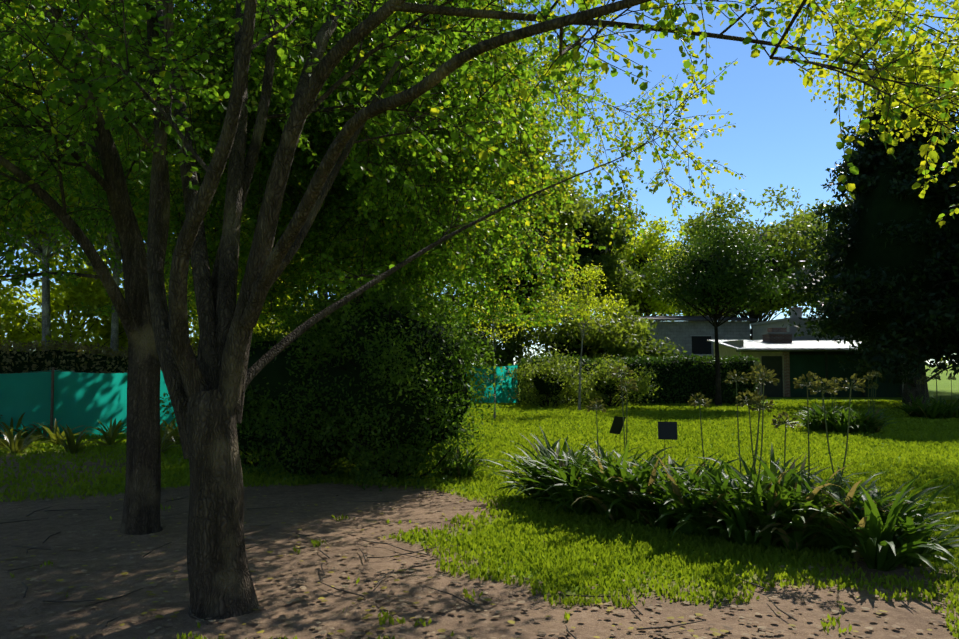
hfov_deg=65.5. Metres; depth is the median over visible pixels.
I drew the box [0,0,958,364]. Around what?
sky
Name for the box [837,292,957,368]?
tree
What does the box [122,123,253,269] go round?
birch tree
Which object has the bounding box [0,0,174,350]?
birch tree
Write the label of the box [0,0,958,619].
tree
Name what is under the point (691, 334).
building
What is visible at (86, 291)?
tree
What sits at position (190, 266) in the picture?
tree
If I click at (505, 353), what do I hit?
tree
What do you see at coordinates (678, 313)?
tree
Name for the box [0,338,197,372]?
dry hedge
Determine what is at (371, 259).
tree
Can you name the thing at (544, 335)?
tree
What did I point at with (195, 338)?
tree
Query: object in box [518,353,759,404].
hedge
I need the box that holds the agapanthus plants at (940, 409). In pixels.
[889,374,958,419]
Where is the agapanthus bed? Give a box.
[477,363,958,571]
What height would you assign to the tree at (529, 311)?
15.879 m
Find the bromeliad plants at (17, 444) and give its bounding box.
[0,413,180,454]
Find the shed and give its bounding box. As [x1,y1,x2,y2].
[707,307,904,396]
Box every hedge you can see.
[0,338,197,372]
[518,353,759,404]
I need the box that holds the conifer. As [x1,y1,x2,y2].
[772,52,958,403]
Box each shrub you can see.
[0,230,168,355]
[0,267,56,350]
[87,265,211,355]
[160,313,297,473]
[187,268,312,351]
[237,294,372,483]
[255,260,510,490]
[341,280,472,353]
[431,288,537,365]
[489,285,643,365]
[506,344,592,407]
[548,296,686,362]
[563,353,662,406]
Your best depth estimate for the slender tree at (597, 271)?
25.89 m
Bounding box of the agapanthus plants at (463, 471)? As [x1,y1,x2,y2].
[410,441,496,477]
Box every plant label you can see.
[609,416,625,433]
[658,422,677,455]
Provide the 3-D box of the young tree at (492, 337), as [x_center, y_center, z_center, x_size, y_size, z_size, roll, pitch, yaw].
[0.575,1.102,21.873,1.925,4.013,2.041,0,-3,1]
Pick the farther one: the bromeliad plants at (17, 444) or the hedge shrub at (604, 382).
the hedge shrub at (604, 382)
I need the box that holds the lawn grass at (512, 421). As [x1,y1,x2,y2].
[0,399,958,638]
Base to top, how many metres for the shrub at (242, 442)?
2.643 m
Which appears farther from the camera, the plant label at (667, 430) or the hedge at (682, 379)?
the hedge at (682, 379)
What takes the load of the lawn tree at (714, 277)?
on the ground at (282, 527)
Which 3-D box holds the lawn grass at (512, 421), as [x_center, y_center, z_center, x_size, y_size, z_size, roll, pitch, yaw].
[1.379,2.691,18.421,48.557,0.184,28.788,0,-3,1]
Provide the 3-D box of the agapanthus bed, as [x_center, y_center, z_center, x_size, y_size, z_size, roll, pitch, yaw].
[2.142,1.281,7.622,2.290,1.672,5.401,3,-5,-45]
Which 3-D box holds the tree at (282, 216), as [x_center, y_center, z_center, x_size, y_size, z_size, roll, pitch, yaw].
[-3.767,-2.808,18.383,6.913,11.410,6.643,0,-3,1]
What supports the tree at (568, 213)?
on the ground at (282, 527)
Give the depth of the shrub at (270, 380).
10.48 m
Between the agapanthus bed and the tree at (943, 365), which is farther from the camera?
the tree at (943, 365)
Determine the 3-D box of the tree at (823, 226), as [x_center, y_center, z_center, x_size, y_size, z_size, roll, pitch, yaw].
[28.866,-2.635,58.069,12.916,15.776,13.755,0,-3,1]
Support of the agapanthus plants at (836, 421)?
on the ground at (282, 527)
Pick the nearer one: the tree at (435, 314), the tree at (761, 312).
the tree at (435, 314)
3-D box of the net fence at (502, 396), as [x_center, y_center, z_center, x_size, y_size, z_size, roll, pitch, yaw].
[-3.038,2.691,31.138,9.365,1.738,0.150,0,-3,2]
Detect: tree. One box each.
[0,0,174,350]
[0,0,217,355]
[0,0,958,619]
[0,7,71,264]
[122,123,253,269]
[146,165,315,294]
[196,1,361,299]
[299,215,478,287]
[444,280,561,373]
[458,117,597,362]
[473,296,530,418]
[530,169,645,310]
[541,263,626,410]
[591,212,691,315]
[640,217,797,404]
[654,183,835,339]
[655,202,750,316]
[779,193,854,316]
[799,0,958,144]
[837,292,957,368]
[905,239,958,376]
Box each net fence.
[0,367,178,438]
[466,365,518,402]
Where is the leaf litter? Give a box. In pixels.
[0,474,957,638]
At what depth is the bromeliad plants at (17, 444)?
14.66 m
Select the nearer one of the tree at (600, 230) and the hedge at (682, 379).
the hedge at (682, 379)
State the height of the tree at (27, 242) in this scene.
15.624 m
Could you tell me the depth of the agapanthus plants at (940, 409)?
22.07 m
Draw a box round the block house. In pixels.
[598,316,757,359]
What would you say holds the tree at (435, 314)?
on the ground at (282, 527)
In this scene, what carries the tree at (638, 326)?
on the ground at (282, 527)
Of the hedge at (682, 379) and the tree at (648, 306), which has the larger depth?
the tree at (648, 306)
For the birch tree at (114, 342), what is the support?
on the ground at (282, 527)
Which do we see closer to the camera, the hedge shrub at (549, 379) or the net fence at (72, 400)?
the net fence at (72, 400)
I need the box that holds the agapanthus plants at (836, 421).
[791,370,896,433]
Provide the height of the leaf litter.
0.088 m
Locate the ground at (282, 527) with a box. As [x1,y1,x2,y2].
[0,365,958,638]
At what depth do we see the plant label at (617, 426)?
12.24 m
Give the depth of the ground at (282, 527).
5.61 m
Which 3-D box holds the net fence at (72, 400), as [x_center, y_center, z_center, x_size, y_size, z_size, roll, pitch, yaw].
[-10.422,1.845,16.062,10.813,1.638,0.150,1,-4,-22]
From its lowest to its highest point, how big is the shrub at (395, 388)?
3.363 m
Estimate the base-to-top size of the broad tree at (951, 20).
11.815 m

